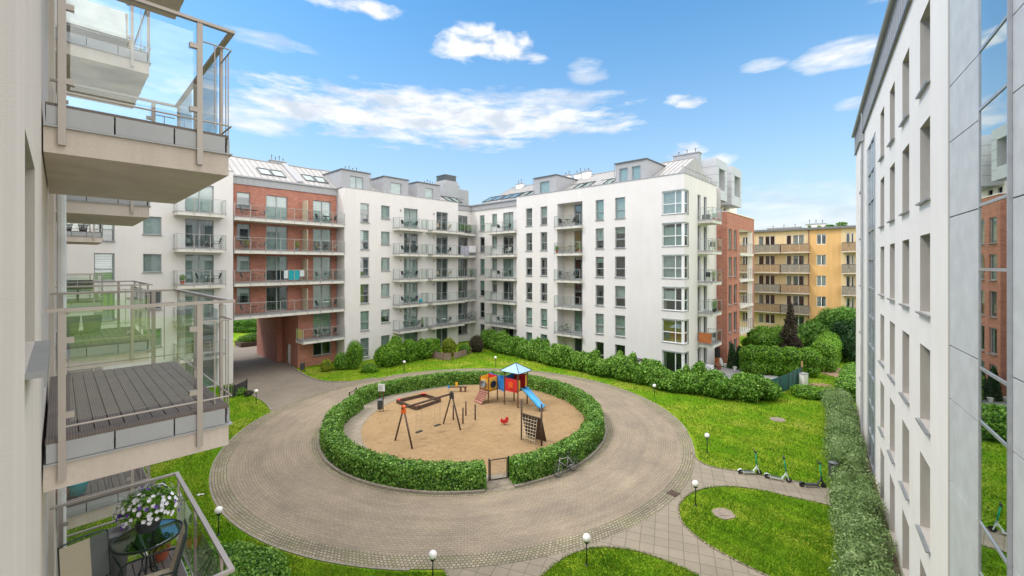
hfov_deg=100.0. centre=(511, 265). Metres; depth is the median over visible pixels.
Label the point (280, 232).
window
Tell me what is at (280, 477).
ring road
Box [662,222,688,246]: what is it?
corner window
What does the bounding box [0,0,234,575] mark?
apartment building
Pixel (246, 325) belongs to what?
laurel hedge
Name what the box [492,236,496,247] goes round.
window
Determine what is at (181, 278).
potted plant
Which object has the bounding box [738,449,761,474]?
electric scooter
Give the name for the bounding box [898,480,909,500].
window sill
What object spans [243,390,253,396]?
shrub
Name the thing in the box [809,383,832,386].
bare patch
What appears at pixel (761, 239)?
window
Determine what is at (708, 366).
patio table
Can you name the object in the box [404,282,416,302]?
window
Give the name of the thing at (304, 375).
driveway kerb
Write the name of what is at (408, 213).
window
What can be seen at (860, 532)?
silver shrubs
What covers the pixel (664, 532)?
footpath
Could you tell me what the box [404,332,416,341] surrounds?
window
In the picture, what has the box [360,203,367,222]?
window
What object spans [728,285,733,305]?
window
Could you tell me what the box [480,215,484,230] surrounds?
window
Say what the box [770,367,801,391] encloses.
panel fence
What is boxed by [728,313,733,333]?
window
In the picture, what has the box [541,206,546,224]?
window
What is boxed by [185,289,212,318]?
window
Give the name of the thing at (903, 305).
window sill
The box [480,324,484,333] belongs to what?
window
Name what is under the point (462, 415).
stepping post
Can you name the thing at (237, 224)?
window
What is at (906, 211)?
window sill
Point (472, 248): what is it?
hanging cloth
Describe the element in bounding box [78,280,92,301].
balcony chair
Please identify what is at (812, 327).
tree
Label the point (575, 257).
window
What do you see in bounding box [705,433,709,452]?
globe lamp
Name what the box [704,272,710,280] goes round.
balcony chair
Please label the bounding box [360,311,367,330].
window
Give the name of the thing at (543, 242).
window
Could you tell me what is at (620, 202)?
window
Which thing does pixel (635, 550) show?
path edging
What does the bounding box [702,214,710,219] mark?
air conditioner
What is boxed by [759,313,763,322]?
window
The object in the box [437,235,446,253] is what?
window
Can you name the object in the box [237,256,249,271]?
window
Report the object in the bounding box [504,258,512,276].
window
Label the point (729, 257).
window
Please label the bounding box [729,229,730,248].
window
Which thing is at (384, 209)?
window
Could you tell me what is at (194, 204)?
window
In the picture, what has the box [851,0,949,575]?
white office block
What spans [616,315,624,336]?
window
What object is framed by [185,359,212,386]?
window
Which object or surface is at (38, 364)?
window
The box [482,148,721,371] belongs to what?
white apartment wing
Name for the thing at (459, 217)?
window
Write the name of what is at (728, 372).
patio
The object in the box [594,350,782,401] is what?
shrub hedge
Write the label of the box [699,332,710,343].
orange banner
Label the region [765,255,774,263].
window
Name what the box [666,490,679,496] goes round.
drain grate
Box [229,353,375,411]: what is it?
driveway
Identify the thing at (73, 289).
balcony chair
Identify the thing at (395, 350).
shrub hedge
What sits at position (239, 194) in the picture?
window
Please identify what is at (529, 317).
window
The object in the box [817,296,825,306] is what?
window
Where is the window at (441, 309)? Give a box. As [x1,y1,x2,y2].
[437,304,446,323]
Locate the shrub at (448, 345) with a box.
[441,337,456,355]
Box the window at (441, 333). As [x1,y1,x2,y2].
[437,328,446,344]
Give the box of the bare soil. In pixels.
[821,368,840,376]
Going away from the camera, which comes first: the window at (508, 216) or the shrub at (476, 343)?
the shrub at (476, 343)
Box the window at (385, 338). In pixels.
[381,335,388,345]
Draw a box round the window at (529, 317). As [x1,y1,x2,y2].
[527,307,531,325]
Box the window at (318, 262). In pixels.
[313,257,330,279]
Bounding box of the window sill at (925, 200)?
[915,198,930,205]
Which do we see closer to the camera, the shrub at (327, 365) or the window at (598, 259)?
the shrub at (327, 365)
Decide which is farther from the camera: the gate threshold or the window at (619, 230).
the window at (619, 230)
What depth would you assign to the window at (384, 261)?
48.22 m
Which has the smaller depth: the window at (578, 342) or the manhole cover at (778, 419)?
the manhole cover at (778, 419)
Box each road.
[228,370,680,554]
[233,346,256,356]
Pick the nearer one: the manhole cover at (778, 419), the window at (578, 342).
the manhole cover at (778, 419)
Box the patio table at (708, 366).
[705,364,713,371]
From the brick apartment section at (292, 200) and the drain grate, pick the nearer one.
the drain grate
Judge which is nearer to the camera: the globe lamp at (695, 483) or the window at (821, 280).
the globe lamp at (695, 483)
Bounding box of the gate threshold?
[486,475,511,489]
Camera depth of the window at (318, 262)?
44.72 m
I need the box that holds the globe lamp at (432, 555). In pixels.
[429,550,436,575]
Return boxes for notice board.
[378,384,384,398]
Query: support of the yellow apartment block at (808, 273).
on the ground at (236, 335)
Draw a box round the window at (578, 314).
[575,310,581,331]
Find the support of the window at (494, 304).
in the corner apartment wall
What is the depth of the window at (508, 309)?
54.14 m
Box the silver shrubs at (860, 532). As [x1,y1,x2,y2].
[825,463,899,575]
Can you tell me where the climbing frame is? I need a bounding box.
[521,399,546,445]
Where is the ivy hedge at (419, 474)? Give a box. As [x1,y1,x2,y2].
[319,393,486,490]
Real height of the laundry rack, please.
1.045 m
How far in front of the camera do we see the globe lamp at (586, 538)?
14.55 m
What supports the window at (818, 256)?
in the yellow apartment block at (808, 273)
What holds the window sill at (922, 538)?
in the white office block at (901, 132)
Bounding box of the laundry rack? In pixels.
[284,270,303,279]
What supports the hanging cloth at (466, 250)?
hanging from the corner apartment section at (449, 186)
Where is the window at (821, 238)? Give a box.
[817,234,825,243]
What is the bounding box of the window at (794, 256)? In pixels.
[793,255,803,263]
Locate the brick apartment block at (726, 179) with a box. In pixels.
[701,158,754,363]
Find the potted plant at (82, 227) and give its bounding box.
[78,224,88,230]
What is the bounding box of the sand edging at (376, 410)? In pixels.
[360,387,445,448]
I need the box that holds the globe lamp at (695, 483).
[692,480,698,506]
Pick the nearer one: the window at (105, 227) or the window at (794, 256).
the window at (105, 227)
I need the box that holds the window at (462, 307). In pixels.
[458,302,466,319]
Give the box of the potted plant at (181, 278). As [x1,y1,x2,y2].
[179,274,186,284]
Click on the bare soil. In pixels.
(834, 374)
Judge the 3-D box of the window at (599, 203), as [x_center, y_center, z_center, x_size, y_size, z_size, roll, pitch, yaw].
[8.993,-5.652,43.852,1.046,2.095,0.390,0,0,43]
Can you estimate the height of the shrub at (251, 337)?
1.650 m
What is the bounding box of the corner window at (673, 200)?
[662,189,688,214]
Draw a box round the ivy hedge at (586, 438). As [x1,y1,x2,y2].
[353,370,604,484]
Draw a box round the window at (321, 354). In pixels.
[313,341,331,356]
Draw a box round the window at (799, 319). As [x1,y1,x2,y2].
[794,316,803,324]
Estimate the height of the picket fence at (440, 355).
0.930 m
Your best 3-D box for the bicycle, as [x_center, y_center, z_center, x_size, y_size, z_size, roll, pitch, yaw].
[2.629,9.668,21.036,1.700,1.013,0.569,0,-8,-39]
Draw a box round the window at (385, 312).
[381,309,389,322]
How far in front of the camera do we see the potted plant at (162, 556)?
6.38 m
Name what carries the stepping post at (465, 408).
on the sand
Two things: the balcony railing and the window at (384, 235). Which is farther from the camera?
the window at (384, 235)
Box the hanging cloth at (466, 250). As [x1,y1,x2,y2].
[461,246,468,255]
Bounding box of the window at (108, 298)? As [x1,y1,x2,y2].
[94,293,115,320]
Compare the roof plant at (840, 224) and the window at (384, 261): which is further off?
the roof plant at (840, 224)
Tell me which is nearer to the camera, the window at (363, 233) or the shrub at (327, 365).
the shrub at (327, 365)
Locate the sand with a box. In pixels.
[361,385,584,474]
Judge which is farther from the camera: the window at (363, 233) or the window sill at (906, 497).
the window at (363, 233)
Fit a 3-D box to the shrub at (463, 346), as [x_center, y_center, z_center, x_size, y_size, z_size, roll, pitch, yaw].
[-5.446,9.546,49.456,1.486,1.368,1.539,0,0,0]
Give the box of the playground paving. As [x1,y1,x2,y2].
[319,384,604,491]
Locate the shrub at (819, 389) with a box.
[815,387,825,399]
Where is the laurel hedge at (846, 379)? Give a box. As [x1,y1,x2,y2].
[832,361,855,401]
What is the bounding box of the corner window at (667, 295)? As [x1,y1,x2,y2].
[662,286,688,311]
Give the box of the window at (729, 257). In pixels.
[729,257,730,276]
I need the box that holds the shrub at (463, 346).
[458,343,470,353]
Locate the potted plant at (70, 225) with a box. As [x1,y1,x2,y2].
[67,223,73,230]
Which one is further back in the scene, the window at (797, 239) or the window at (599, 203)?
the window at (797, 239)
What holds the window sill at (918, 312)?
in the white office block at (901, 132)
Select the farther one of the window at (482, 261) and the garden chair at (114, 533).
the window at (482, 261)
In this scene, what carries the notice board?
on the playground paving
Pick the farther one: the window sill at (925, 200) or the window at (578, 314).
the window at (578, 314)
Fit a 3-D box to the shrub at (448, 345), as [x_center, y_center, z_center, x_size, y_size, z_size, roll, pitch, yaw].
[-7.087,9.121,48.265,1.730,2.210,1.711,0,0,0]
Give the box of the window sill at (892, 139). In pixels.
[887,137,894,147]
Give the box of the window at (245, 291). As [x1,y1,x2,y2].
[237,287,249,303]
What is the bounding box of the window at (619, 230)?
[616,227,624,247]
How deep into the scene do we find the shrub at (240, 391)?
33.72 m
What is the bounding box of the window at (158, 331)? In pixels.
[143,328,162,347]
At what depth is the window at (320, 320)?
44.75 m
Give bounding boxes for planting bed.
[841,418,900,575]
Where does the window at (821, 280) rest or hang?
in the yellow apartment block at (808, 273)
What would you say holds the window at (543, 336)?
in the white apartment wing at (642, 233)
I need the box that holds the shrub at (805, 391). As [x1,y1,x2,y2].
[789,384,818,399]
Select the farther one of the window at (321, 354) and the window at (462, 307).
the window at (462, 307)
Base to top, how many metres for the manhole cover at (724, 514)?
0.065 m
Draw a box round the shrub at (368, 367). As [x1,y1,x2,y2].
[360,362,377,372]
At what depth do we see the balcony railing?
8.96 m
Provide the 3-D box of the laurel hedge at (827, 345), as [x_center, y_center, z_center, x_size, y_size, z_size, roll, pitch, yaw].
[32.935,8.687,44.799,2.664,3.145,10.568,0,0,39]
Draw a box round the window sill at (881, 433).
[878,426,883,437]
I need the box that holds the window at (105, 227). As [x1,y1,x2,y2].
[95,224,115,241]
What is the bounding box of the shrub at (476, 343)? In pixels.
[469,334,483,351]
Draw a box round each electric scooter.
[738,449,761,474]
[764,454,791,482]
[799,460,826,487]
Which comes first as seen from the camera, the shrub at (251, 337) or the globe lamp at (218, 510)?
the globe lamp at (218, 510)
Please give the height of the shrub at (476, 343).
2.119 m
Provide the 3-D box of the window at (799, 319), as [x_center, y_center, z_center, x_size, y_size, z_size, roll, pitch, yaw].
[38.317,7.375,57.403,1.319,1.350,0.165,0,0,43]
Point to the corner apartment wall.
(494, 293)
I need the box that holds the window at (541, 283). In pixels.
[540,283,546,301]
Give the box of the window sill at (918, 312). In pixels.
[915,311,930,317]
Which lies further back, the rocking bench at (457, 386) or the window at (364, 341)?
the window at (364, 341)
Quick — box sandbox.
[396,393,440,409]
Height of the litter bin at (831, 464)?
0.980 m
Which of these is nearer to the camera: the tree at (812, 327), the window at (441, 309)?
the tree at (812, 327)
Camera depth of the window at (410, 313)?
50.63 m
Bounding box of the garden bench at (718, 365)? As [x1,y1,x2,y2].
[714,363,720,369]
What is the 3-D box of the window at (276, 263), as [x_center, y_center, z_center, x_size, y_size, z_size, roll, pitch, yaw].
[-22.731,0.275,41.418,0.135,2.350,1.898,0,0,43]
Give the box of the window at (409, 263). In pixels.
[404,258,416,277]
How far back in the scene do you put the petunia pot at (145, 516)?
5.85 m
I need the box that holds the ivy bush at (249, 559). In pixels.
[181,539,292,575]
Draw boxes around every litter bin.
[300,361,304,371]
[377,398,383,410]
[828,459,838,476]
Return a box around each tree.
[741,325,773,346]
[770,324,783,332]
[777,302,802,347]
[796,321,837,347]
[816,306,855,346]
[829,318,855,361]
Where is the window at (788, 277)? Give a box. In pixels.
[786,275,790,283]
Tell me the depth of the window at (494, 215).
55.84 m
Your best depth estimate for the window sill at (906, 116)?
13.48 m
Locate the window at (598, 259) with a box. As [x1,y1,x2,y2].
[596,257,603,276]
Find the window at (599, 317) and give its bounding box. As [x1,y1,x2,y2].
[595,313,603,334]
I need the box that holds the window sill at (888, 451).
[887,449,894,463]
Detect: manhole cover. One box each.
[712,508,734,519]
[769,417,785,421]
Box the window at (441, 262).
[437,258,446,276]
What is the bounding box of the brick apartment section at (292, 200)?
[229,155,344,367]
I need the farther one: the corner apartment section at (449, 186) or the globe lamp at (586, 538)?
the corner apartment section at (449, 186)
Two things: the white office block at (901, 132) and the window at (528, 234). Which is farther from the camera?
the window at (528, 234)
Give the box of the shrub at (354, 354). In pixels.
[345,339,363,369]
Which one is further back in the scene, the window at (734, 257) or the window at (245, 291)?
the window at (734, 257)
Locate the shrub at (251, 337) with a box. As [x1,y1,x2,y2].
[237,332,256,341]
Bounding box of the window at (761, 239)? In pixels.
[759,236,763,244]
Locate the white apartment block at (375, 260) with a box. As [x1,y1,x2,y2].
[318,166,464,360]
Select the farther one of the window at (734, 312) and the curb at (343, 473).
the window at (734, 312)
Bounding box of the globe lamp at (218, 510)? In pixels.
[214,506,222,535]
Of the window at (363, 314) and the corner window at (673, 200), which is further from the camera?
the window at (363, 314)
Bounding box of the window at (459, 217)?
[458,215,466,231]
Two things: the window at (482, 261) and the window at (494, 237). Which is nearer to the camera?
the window at (494, 237)
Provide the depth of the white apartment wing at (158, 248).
34.09 m
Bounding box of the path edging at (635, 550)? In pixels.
[443,453,886,575]
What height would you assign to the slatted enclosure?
1.030 m
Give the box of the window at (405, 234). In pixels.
[404,233,416,252]
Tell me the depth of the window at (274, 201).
41.42 m
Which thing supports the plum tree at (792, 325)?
on the ground at (236, 335)
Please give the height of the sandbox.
0.325 m
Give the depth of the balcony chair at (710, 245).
41.09 m
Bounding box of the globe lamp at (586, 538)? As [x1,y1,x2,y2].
[583,533,590,566]
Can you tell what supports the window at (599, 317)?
in the white apartment wing at (642, 233)
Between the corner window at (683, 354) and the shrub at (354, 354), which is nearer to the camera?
the corner window at (683, 354)
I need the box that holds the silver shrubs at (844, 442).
[821,386,869,472]
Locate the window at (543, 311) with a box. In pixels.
[540,309,546,327]
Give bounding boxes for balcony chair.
[67,280,77,300]
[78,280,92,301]
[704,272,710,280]
[709,242,715,250]
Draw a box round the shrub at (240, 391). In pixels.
[236,387,246,395]
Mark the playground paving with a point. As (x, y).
(352, 427)
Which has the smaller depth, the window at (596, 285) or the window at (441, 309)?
the window at (596, 285)
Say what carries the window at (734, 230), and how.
in the brick apartment block at (726, 179)
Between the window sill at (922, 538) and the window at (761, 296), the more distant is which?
the window at (761, 296)
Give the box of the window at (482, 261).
[479,259,484,274]
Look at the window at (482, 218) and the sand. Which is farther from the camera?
the window at (482, 218)
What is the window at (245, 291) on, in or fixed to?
in the brick apartment section at (292, 200)
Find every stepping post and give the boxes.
[462,408,463,423]
[465,401,466,415]
[474,404,475,419]
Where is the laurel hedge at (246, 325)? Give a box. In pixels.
[233,318,256,332]
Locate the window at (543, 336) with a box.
[541,334,546,340]
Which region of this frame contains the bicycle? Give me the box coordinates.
[553,452,577,476]
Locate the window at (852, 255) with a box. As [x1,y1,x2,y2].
[851,254,853,263]
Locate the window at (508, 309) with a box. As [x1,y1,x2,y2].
[504,304,512,323]
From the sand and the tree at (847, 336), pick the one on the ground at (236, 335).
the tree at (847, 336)
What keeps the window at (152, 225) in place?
in the white apartment wing at (158, 248)
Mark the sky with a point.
(491, 95)
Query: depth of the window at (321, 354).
44.53 m
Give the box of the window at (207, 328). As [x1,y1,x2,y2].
[185,324,212,354]
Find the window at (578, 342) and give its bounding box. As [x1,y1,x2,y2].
[575,338,581,351]
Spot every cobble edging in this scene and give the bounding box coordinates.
[211,369,694,568]
[310,412,613,496]
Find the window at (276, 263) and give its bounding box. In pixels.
[266,256,286,280]
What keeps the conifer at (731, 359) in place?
on the ground at (236, 335)
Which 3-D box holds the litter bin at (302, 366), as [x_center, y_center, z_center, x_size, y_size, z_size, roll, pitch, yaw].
[-20.169,9.710,41.261,0.380,0.980,0.380,0,0,43]
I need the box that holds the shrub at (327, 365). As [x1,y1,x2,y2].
[320,358,333,371]
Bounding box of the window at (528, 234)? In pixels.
[527,233,531,250]
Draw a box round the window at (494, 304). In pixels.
[491,303,496,314]
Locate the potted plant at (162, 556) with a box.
[151,541,171,561]
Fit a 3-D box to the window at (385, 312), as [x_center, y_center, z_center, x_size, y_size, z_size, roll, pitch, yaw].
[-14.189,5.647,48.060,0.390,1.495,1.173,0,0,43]
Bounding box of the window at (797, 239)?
[793,235,803,243]
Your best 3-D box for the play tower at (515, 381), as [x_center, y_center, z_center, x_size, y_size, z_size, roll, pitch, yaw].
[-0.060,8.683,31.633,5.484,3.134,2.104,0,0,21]
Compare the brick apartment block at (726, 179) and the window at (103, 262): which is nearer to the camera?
the window at (103, 262)
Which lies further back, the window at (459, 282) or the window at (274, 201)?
the window at (459, 282)
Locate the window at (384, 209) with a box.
[381,205,388,218]
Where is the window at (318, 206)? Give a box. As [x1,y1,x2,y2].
[313,200,330,222]
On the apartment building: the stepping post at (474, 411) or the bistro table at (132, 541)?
the bistro table at (132, 541)
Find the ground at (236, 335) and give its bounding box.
[67,332,901,575]
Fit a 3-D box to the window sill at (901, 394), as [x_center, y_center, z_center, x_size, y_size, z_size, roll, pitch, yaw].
[12.531,3.160,13.483,0.430,2.100,1.370,0,0,35]
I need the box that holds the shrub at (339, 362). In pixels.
[333,352,347,369]
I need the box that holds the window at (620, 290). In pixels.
[614,286,624,307]
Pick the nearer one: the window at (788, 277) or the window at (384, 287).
the window at (384, 287)
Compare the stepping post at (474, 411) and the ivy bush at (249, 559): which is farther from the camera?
the stepping post at (474, 411)
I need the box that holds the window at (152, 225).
[142,216,162,235]
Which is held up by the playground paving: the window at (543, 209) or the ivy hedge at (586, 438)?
the ivy hedge at (586, 438)
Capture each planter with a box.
[66,316,79,333]
[82,315,101,332]
[235,341,256,347]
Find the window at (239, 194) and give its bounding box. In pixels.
[236,192,249,208]
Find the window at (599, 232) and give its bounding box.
[596,228,603,248]
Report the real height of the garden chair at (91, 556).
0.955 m
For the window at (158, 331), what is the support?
in the white apartment wing at (158, 248)
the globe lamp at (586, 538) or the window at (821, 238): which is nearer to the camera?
the globe lamp at (586, 538)
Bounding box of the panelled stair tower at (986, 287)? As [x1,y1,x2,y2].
[950,0,1023,575]
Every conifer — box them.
[726,343,736,368]
[735,345,742,369]
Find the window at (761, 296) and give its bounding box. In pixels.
[759,294,763,302]
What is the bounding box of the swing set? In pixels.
[394,391,460,448]
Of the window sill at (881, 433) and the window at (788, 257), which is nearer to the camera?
the window sill at (881, 433)
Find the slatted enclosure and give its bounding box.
[223,378,247,398]
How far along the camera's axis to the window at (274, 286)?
41.36 m
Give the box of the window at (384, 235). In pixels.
[381,231,388,244]
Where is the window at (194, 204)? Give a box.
[185,186,212,212]
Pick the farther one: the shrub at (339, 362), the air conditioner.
the shrub at (339, 362)
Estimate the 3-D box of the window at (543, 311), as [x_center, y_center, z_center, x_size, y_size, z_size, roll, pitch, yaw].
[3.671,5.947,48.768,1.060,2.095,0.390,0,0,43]
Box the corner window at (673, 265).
[661,254,688,278]
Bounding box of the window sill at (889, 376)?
[887,374,894,382]
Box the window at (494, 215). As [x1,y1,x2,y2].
[491,214,496,225]
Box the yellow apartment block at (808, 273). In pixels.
[739,220,855,336]
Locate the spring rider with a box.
[500,417,508,424]
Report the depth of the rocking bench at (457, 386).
34.55 m
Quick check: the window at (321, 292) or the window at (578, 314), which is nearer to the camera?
the window at (321, 292)
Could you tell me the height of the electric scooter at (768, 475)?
1.202 m
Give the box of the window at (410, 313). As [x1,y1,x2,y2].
[404,307,416,327]
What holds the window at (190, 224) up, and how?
in the white apartment wing at (158, 248)
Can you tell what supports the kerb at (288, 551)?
on the ground at (236, 335)
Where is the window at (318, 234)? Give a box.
[313,228,330,251]
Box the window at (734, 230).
[734,230,738,249]
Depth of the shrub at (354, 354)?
42.06 m
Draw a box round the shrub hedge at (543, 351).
[478,328,602,374]
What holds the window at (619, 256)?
in the white apartment wing at (642, 233)
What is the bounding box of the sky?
[67,0,888,229]
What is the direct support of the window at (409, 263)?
in the white apartment block at (375, 260)
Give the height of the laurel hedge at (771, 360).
2.856 m
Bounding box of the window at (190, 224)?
[185,219,212,247]
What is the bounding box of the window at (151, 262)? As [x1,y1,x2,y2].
[142,254,162,272]
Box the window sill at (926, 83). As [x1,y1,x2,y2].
[915,80,930,99]
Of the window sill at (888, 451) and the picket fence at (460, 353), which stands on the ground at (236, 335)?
the picket fence at (460, 353)
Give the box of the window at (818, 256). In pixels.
[817,255,825,264]
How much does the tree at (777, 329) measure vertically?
3.264 m
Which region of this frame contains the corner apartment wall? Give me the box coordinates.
[471,199,516,337]
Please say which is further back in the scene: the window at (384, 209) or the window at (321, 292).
the window at (384, 209)
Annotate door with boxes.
[288,344,290,363]
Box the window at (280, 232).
[266,226,286,250]
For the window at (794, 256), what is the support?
in the yellow apartment block at (808, 273)
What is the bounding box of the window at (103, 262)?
[94,253,113,280]
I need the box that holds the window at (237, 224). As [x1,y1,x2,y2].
[237,224,249,240]
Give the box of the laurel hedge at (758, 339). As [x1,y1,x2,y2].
[748,331,805,348]
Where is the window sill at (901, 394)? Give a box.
[898,392,909,404]
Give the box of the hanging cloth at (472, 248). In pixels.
[469,246,475,252]
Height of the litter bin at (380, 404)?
0.980 m
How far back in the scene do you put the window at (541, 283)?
49.09 m
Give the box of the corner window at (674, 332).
[661,318,688,344]
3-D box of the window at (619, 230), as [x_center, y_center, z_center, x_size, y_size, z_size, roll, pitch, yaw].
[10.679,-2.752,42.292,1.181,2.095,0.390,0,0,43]
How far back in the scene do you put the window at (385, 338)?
48.22 m
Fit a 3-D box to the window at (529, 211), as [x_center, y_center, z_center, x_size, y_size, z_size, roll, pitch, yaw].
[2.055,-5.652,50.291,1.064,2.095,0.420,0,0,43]
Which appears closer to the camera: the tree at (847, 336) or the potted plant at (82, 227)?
the potted plant at (82, 227)
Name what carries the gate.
on the gate threshold
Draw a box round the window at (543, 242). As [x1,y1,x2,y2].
[540,232,546,250]
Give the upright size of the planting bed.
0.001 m
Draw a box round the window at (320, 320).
[313,312,330,335]
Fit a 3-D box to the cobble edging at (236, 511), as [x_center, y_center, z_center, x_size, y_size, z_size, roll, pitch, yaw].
[-2.950,10.182,28.400,27.680,0.001,28.012,0,0,0]
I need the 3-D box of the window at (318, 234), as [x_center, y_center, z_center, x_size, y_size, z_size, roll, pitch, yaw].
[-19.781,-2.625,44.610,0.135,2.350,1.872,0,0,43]
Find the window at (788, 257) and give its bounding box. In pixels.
[786,255,790,263]
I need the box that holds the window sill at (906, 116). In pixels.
[898,114,909,127]
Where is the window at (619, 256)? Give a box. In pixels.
[614,256,624,277]
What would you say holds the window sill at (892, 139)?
in the white office block at (901, 132)
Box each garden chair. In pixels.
[57,529,123,575]
[103,525,130,575]
[118,519,187,575]
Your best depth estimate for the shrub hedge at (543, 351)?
44.83 m
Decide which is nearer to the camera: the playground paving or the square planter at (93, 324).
the square planter at (93, 324)
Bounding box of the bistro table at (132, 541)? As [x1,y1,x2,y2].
[109,519,182,575]
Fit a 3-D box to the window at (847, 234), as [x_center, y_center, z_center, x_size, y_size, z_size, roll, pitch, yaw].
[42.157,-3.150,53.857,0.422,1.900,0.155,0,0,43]
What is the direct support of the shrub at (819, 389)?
on the ground at (236, 335)
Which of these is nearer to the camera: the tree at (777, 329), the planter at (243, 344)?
the tree at (777, 329)
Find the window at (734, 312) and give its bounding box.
[734,312,738,331]
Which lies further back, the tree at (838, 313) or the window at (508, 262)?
the window at (508, 262)
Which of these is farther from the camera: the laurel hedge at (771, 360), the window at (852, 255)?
the window at (852, 255)
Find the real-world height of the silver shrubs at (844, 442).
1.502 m
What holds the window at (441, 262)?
in the white apartment block at (375, 260)
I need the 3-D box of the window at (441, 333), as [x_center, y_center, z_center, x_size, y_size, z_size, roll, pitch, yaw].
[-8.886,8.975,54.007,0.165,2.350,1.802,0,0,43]
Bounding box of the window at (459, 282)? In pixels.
[458,280,466,297]
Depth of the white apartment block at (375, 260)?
48.71 m
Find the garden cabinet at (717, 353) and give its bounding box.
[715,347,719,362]
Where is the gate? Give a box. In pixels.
[488,456,508,480]
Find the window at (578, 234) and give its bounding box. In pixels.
[575,231,581,251]
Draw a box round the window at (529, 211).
[525,208,531,226]
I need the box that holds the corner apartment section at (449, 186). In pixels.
[435,174,475,341]
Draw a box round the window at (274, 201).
[266,195,286,219]
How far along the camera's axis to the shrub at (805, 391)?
32.96 m
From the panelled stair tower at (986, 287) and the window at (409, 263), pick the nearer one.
the panelled stair tower at (986, 287)
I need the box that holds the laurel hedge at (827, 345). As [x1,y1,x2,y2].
[810,331,843,371]
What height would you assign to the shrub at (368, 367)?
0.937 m
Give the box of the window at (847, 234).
[846,233,849,241]
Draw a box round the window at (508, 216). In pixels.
[504,212,512,229]
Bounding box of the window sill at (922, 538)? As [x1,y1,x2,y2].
[915,524,930,553]
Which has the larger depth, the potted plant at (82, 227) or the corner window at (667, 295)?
the corner window at (667, 295)
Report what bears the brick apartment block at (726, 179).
on the ground at (236, 335)
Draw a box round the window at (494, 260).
[493,259,496,269]
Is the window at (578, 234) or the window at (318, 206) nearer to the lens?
the window at (318, 206)
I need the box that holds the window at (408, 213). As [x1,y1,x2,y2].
[404,208,416,227]
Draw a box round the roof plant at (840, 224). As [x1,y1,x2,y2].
[835,222,847,225]
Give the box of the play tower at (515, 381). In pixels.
[474,363,544,411]
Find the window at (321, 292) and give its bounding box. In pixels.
[313,285,330,307]
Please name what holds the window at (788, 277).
in the yellow apartment block at (808, 273)
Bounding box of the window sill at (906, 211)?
[898,210,909,215]
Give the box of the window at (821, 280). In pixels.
[817,276,825,285]
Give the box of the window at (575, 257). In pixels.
[575,257,581,278]
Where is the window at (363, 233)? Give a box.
[360,230,369,249]
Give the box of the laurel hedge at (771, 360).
[738,344,822,377]
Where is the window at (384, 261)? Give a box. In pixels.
[381,258,388,270]
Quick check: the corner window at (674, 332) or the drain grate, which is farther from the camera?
the corner window at (674, 332)
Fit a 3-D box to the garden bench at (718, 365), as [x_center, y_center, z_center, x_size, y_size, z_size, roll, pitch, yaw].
[20.295,9.950,42.325,0.400,0.400,1.200,0,0,14]
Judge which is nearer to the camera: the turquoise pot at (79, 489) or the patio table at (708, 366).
the turquoise pot at (79, 489)
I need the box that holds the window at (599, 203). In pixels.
[595,200,603,220]
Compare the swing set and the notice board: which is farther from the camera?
the notice board
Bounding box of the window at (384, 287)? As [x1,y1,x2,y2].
[381,283,390,296]
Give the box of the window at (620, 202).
[616,197,624,218]
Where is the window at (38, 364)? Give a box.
[25,340,49,387]
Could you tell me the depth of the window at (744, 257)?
61.80 m
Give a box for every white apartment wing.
[67,170,233,387]
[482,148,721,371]
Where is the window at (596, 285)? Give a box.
[595,285,603,305]
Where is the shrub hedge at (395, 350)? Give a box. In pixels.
[372,335,440,366]
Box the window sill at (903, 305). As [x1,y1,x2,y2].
[898,303,909,307]
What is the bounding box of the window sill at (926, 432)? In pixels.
[915,417,930,435]
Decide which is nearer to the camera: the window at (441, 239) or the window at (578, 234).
the window at (578, 234)
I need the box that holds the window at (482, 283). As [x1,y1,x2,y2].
[480,281,484,296]
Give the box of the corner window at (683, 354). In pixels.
[662,350,688,370]
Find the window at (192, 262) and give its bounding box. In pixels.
[185,255,212,282]
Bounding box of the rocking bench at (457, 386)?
[448,382,466,391]
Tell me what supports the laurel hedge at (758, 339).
on the ground at (236, 335)
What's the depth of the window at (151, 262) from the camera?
33.38 m
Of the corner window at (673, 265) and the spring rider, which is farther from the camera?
the corner window at (673, 265)
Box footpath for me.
[446,458,885,575]
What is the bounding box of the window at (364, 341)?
[360,338,369,357]
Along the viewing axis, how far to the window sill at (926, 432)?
11.11 m
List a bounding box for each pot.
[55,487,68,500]
[67,481,88,496]
[112,481,181,533]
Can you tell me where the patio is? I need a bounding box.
[714,367,778,379]
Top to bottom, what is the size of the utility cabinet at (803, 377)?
1.120 m
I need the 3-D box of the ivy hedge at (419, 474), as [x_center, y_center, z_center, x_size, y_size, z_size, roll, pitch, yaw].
[-7.725,9.633,23.855,4.891,1.182,15.498,0,0,-42]
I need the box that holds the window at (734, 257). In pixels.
[734,257,738,276]
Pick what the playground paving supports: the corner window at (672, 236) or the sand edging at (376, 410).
the sand edging at (376, 410)
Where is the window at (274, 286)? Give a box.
[266,286,286,310]
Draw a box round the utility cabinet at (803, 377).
[799,372,808,384]
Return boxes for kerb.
[209,368,687,570]
[232,362,346,409]
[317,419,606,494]
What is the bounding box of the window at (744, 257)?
[743,256,746,263]
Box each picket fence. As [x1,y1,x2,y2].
[432,351,451,360]
[454,346,471,358]
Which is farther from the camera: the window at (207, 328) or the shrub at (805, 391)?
the window at (207, 328)

